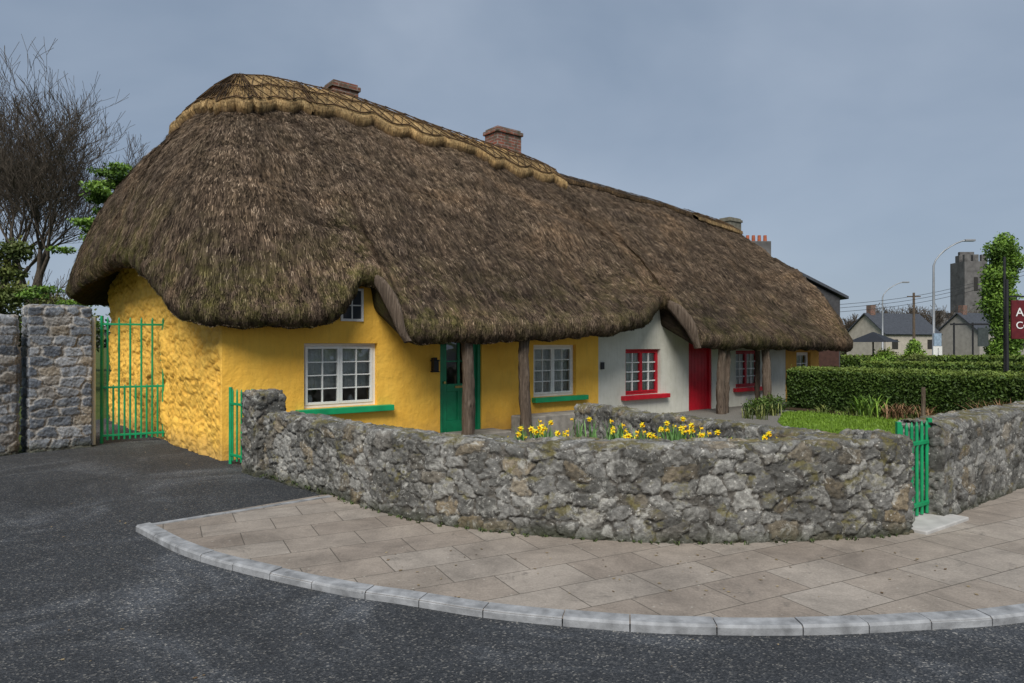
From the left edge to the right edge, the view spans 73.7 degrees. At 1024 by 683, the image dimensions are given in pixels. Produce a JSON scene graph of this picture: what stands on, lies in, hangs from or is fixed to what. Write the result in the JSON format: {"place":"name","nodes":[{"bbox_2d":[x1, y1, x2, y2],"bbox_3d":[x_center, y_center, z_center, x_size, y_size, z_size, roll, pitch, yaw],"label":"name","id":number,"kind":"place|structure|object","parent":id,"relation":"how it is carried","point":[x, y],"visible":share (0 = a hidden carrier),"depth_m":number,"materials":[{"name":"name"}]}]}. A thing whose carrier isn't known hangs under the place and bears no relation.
{"place":"outdoors","nodes":[
{"label":"outdoors","id":0,"kind":"place"},
{"bbox_2d":[18,348,846,452],"bbox_3d":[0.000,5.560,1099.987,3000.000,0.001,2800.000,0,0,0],"label":"ground","id":1,"kind":"structure","parent":0,"point":[97,383],"depth_m":27.55,"materials":[{"name":"green plant"}]},
{"bbox_2d":[0,235,95,346],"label":"ivy clad tree","id":2,"kind":"object","parent":1,"relation":"on","point":[10,270],"visible":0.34,"depth_m":22.95,"materials":[{"name":"green plant"}]},
{"bbox_2d":[0,70,110,311],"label":"bare tree","id":3,"kind":"object","parent":1,"relation":"on","point":[32,232],"visible":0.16,"depth_m":30.50,"materials":[{"name":"brown plant"}]},
{"bbox_2d":[16,292,105,351],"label":"background shrubs","id":4,"kind":"object","parent":1,"relation":"on","point":[97,331],"depth_m":42.57,"materials":[{"name":"green plant"}]},
{"bbox_2d":[13,161,131,327],"bbox_3d":[-13.487,-2.099,21.961,5.110,7.661,5.308,0,0,0],"label":"conifer tree","id":5,"kind":"object","parent":1,"relation":"on","point":[117,173],"visible":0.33,"depth_m":21.99,"materials":[{"name":"green plant"}]},
{"bbox_2d":[0,34,147,386],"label":"bare tree","id":6,"kind":"object","parent":1,"relation":"on","point":[29,166],"visible":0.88,"depth_m":25.13,"materials":[{"name":"brown plant"}]},
{"bbox_2d":[96,319,110,347],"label":"distant treeline","id":7,"kind":"object","parent":1,"relation":"on","point":[105,339],"depth_m":275.01,"materials":[{"name":"green plant"}]},
{"bbox_2d":[65,73,852,460],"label":"thatched cottage","id":8,"kind":"structure","parent":1,"relation":"on","point":[339,249],"depth_m":12.68,"materials":[{"name":"brown plant"}]},
{"bbox_2d":[91,316,164,444],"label":"tall garden gate","id":9,"kind":"structure","parent":8,"relation":"attached to","point":[102,386],"depth_m":11.73,"materials":[{"name":"green metal"}]},
{"bbox_2d":[340,288,363,320],"bbox_3d":[-2.613,-0.601,11.152,0.400,0.540,0.028,0,0,-39],"label":"loft window frame","id":10,"kind":"structure","parent":8,"relation":"in","point":[362,290],"depth_m":11.23,"materials":[{"name":"white paint"}]},
{"bbox_2d":[343,291,360,318],"bbox_3d":[-2.618,-0.601,11.158,0.320,0.460,0.009,0,0,-39],"label":"loft window pane","id":11,"kind":"structure","parent":8,"relation":"in","point":[357,300],"depth_m":11.20,"materials":[{"name":"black glass"}]},
{"bbox_2d":[440,343,480,432],"bbox_3d":[-0.988,0.709,12.590,0.920,1.930,0.130,0,0,-39],"label":"green door","id":12,"kind":"structure","parent":8,"relation":"in","point":[450,396],"depth_m":12.55,"materials":[{"name":"paint"}]},
{"bbox_2d":[689,343,710,410],"bbox_3d":[4.645,0.910,17.097,0.950,1.900,0.130,0,0,-39],"label":"red door","id":13,"kind":"structure","parent":8,"relation":"in","point":[700,358],"depth_m":17.12,"materials":[{"name":"paint"}]},
{"bbox_2d":[573,402,835,439],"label":"partition wall","id":14,"kind":"structure","parent":1,"relation":"on","point":[601,415],"depth_m":8.85,"materials":[{"name":"stone"}]},
{"bbox_2d":[813,284,839,366],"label":"walls","id":15,"kind":"structure","parent":1,"relation":"on","point":[833,300],"depth_m":31.01,"materials":[{"name":"grey paint"}]},
{"bbox_2d":[801,272,848,299],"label":"roof","id":16,"kind":"structure","parent":15,"relation":"on","point":[841,295],"depth_m":30.81,"materials":[{"name":"stone"}]},
{"bbox_2d":[752,241,770,254],"bbox_3d":[11.775,-3.810,32.913,1.150,1.950,0.800,0,0,0],"label":"chimney stack","id":17,"kind":"object","parent":16,"relation":"on","point":[766,245],"visible":0.23,"depth_m":32.52,"materials":[{"name":"stone"}]},
{"bbox_2d":[746,235,766,240],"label":"chimney pots","id":18,"kind":"object","parent":17,"relation":"on","point":[759,237],"visible":0.66,"depth_m":32.85,"materials":[{"name":"ceramic"}]},
{"bbox_2d":[819,350,838,366],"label":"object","id":19,"kind":"object","parent":15,"relation":"attached to","point":[828,358],"visible":0.21,"depth_m":30.90,"materials":[{"name":"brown wood"}]},
{"bbox_2d":[847,315,931,355],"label":"walls","id":20,"kind":"structure","parent":1,"relation":"on","point":[864,325],"depth_m":86.27,"materials":[{"name":"beige paint"}]},
{"bbox_2d":[847,313,942,334],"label":"roof","id":21,"kind":"structure","parent":20,"relation":"on","point":[896,324],"depth_m":86.68,"materials":[{"name":"stone"}]},
{"bbox_2d":[866,305,875,314],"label":"chimney","id":22,"kind":"object","parent":21,"relation":"on","point":[871,310],"visible":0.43,"depth_m":86.87,"materials":[{"name":"brick"}]},
{"bbox_2d":[892,339,931,348],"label":"windows","id":23,"kind":"structure","parent":20,"relation":"attached to","point":[895,345],"depth_m":85.40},
{"bbox_2d":[882,281,908,349],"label":"street lamp","id":24,"kind":"object","parent":1,"relation":"on","point":[882,309],"visible":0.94,"depth_m":69.94,"materials":[{"name":"metal"}]},
{"bbox_2d":[867,346,931,361],"bbox_3d":[17.643,0.952,30.954,2.928,1.483,1.233,0,0,0],"label":"shrub","id":25,"kind":"object","parent":1,"relation":"on","point":[917,357],"visible":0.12,"depth_m":30.89,"materials":[{"name":"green plant"}]},
{"bbox_2d":[840,303,979,354],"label":"distant trees","id":26,"kind":"object","parent":1,"relation":"on","point":[851,322],"visible":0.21,"depth_m":105.04,"materials":[{"name":"brown plant"}]},
{"bbox_2d":[899,338,927,354],"bbox_3d":[21.212,0.795,35.955,1.428,1.932,1.437,0,0,0],"label":"topiary shrub","id":27,"kind":"object","parent":1,"relation":"on","point":[915,346],"visible":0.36,"depth_m":35.85,"materials":[{"name":"green plant"}]},
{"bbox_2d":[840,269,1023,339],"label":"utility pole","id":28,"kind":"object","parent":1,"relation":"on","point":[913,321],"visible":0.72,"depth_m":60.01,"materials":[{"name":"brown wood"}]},
{"bbox_2d":[840,353,1023,368],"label":"hedge","id":29,"kind":"object","parent":1,"relation":"on","point":[850,360],"visible":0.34,"depth_m":32.48,"materials":[{"name":"green plant"}]},
{"bbox_2d":[933,333,941,355],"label":"information sign","id":30,"kind":"object","parent":1,"relation":"on","point":[937,343],"visible":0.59,"depth_m":41.96,"materials":[{"name":"metal"}]},
{"bbox_2d":[932,239,975,354],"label":"street lamp","id":31,"kind":"object","parent":1,"relation":"on","point":[933,290],"visible":0.96,"depth_m":44.97,"materials":[{"name":"metal"}]},
{"bbox_2d":[935,252,986,328],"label":"ruined stone tower","id":32,"kind":"structure","parent":1,"relation":"on","point":[965,268],"depth_m":120.09,"materials":[{"name":"grey stone"}]},
{"bbox_2d":[950,323,988,354],"bbox_3d":[26.800,0.340,39.999,2.200,2.900,0.100,0,0,0],"label":"bus shelter","id":33,"kind":"object","parent":1,"relation":"on","point":[983,338],"visible":0.78,"depth_m":39.97,"materials":[{"name":"black metal"}]},
{"bbox_2d":[939,314,1023,354],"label":"walls","id":34,"kind":"structure","parent":1,"relation":"on","point":[963,339],"depth_m":94.64,"materials":[{"name":"grey paint"}]},
{"bbox_2d":[938,313,990,330],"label":"roof","id":35,"kind":"structure","parent":34,"relation":"on","point":[972,318],"depth_m":94.52,"materials":[{"name":"stone"}]},
{"bbox_2d":[958,305,966,314],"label":"chimney","id":36,"kind":"object","parent":35,"relation":"on","point":[962,309],"visible":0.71,"depth_m":94.89,"materials":[{"name":"brick"}]},
{"bbox_2d":[973,231,1023,355],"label":"columnar tree","id":37,"kind":"object","parent":1,"relation":"on","point":[991,293],"visible":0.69,"depth_m":39.65,"materials":[{"name":"green plant"}]},
{"bbox_2d":[0,418,1023,682],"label":"asphalt road","id":38,"kind":"structure","parent":0,"point":[88,586],"depth_m":4.02,"materials":[{"name":"grey asphalt"}]},
{"bbox_2d":[0,314,20,455],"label":"boundary stone wall","id":39,"kind":"structure","parent":38,"relation":"on","point":[10,404],"depth_m":10.41,"materials":[{"name":"stone"}]},
{"bbox_2d":[20,304,92,452],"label":"boundary wall pillar","id":40,"kind":"structure","parent":38,"relation":"on","point":[56,382],"depth_m":10.89,"materials":[{"name":"stone"}]},
{"bbox_2d":[136,495,1023,635],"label":"kerb","id":41,"kind":"structure","parent":38,"relation":"on","point":[820,625],"depth_m":4.14,"materials":[{"name":"concrete"}]},
{"bbox_2d":[0,0,1023,331],"label":"sky","id":42,"kind":"structure","parent":0,"point":[866,140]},
{"bbox_2d":[157,488,1023,626],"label":"pavement","id":43,"kind":"structure","parent":0,"point":[980,551],"depth_m":5.13,"materials":[{"name":"beige stone"}]},
{"bbox_2d":[259,473,897,545],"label":"wall foot weeds","id":44,"kind":"object","parent":43,"relation":"on","point":[581,538],"depth_m":5.87,"materials":[{"name":"green plant"}]},
{"bbox_2d":[263,410,909,543],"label":"garden wall","id":45,"kind":"structure","parent":43,"relation":"on","point":[798,488],"depth_m":5.82,"materials":[{"name":"stone"}]},
{"bbox_2d":[839,428,915,532],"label":"wall pillar","id":46,"kind":"structure","parent":43,"relation":"on","point":[878,434],"depth_m":5.95,"materials":[{"name":"grey stone"}]},
{"bbox_2d":[911,511,968,534],"bbox_3d":[3.770,1.672,6.364,0.860,0.060,0.550,0,0,-36],"label":"gate threshold","id":47,"kind":"object","parent":43,"relation":"on","point":[926,524],"visible":0.28,"depth_m":6.22,"materials":[{"name":"concrete"}]},
{"bbox_2d":[895,418,931,515],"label":"picket gate","id":48,"kind":"structure","parent":47,"relation":"on","point":[922,503],"depth_m":6.45,"materials":[{"name":"green paint"}]},
{"bbox_2d":[499,402,796,438],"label":"garden yard","id":49,"kind":"structure","parent":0,"point":[733,414],"depth_m":15.26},
{"bbox_2d":[229,387,251,463],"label":"picket gate","id":50,"kind":"structure","parent":49,"relation":"on","point":[232,455],"depth_m":9.60,"materials":[{"name":"green paint"}]},
{"bbox_2d":[241,388,286,476],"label":"wall pillar","id":51,"kind":"structure","parent":49,"relation":"on","point":[258,405],"depth_m":8.78,"materials":[{"name":"stone"}]},
{"bbox_2d":[506,416,776,440],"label":"daffodil plants","id":52,"kind":"object","parent":49,"relation":"on","point":[540,429],"visible":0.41,"depth_m":7.45,"materials":[{"name":"yellow plant"}]},
{"bbox_2d":[737,402,781,419],"bbox_3d":[5.575,1.553,15.379,0.825,0.302,1.391,0,0,36],"label":"iris plant","id":53,"kind":"object","parent":49,"relation":"on","point":[759,413],"visible":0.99,"depth_m":15.19,"materials":[{"name":"green plant"}]},
{"bbox_2d":[785,407,902,419],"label":"hedge border soil","id":54,"kind":"structure","parent":49,"relation":"on","point":[798,409],"depth_m":16.70,"materials":[{"name":"brown soil"}]},
{"bbox_2d":[812,405,920,418],"bbox_3d":[9.087,1.595,14.249,0.777,0.209,5.877,0,0,-39],"label":"border plant","id":55,"kind":"object","parent":54,"relation":"on","point":[825,410],"visible":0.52,"depth_m":15.59,"materials":[{"name":"brown plant"}]},
{"bbox_2d":[847,394,892,417],"bbox_3d":[8.123,1.445,15.428,1.076,0.517,0.840,0,0,24],"label":"phormium plant","id":56,"kind":"object","parent":54,"relation":"on","point":[862,410],"visible":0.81,"depth_m":15.48,"materials":[{"name":"green plant"}]},
{"bbox_2d":[785,364,1023,415],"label":"hedge","id":57,"kind":"object","parent":54,"relation":"on","point":[830,387],"visible":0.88,"depth_m":15.47,"materials":[{"name":"green plant"}]},
{"bbox_2d":[878,402,944,418],"bbox_3d":[8.700,1.522,14.822,1.497,0.360,1.010,0,0,40],"label":"sedge plant","id":58,"kind":"object","parent":54,"relation":"on","point":[900,414],"visible":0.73,"depth_m":14.87,"materials":[{"name":"plant"}]},
{"bbox_2d":[853,332,899,357],"bbox_3d":[13.700,0.690,25.898,1.755,2.100,1.755,0,0,22],"label":"garden parasol","id":59,"kind":"object","parent":49,"relation":"on","point":[872,337],"visible":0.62,"depth_m":25.48,"materials":[{"name":"grey fabric"}]},
{"bbox_2d":[868,348,896,360],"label":"shrub","id":60,"kind":"object","parent":49,"relation":"on","point":[881,356],"visible":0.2,"depth_m":25.32,"materials":[{"name":"green plant"}]},
{"bbox_2d":[860,359,1023,371],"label":"hedge","id":61,"kind":"object","parent":49,"relation":"on","point":[979,365],"visible":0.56,"depth_m":23.25,"materials":[{"name":"green plant"}]},
{"bbox_2d":[897,401,1023,515],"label":"garden wall","id":62,"kind":"structure","parent":49,"relation":"on","point":[976,457],"depth_m":6.91,"materials":[{"name":"stone"}]},
{"bbox_2d":[1003,257,1023,372],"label":"hanging shop sign","id":63,"kind":"object","parent":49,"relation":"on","point":[1017,319],"visible":0.98,"depth_m":17.98,"materials":[{"name":"black metal"}]},
{"bbox_2d":[777,409,906,433],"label":"lawn","id":64,"kind":"structure","parent":0,"point":[852,424],"depth_m":14.22,"materials":[{"name":"green plant"}]},
{"bbox_2d":[741,393,788,414],"bbox_3d":[5.957,1.505,16.154,1.380,0.582,0.837,0,0,-32],"label":"shrub","id":65,"kind":"object","parent":64,"relation":"on","point":[766,400],"visible":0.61,"depth_m":16.01,"materials":[{"name":"green plant"}]},
{"bbox_2d":[921,387,925,415],"bbox_3d":[8.552,1.325,14.199,0.084,0.752,0.092,0,0,23],"label":"wooden stake","id":66,"kind":"object","parent":64,"relation":"on","point":[923,400],"visible":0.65,"depth_m":14.17,"materials":[{"name":"brown wood"}]},
{"bbox_2d":[961,398,1010,408],"bbox_3d":[9.213,1.382,12.684,1.827,0.625,2.147,0,0,0],"label":"bronze sedge plant","id":67,"kind":"object","parent":64,"relation":"on","point":[1000,403],"visible":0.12,"depth_m":12.89,"materials":[{"name":"brown plant"}]}
]}

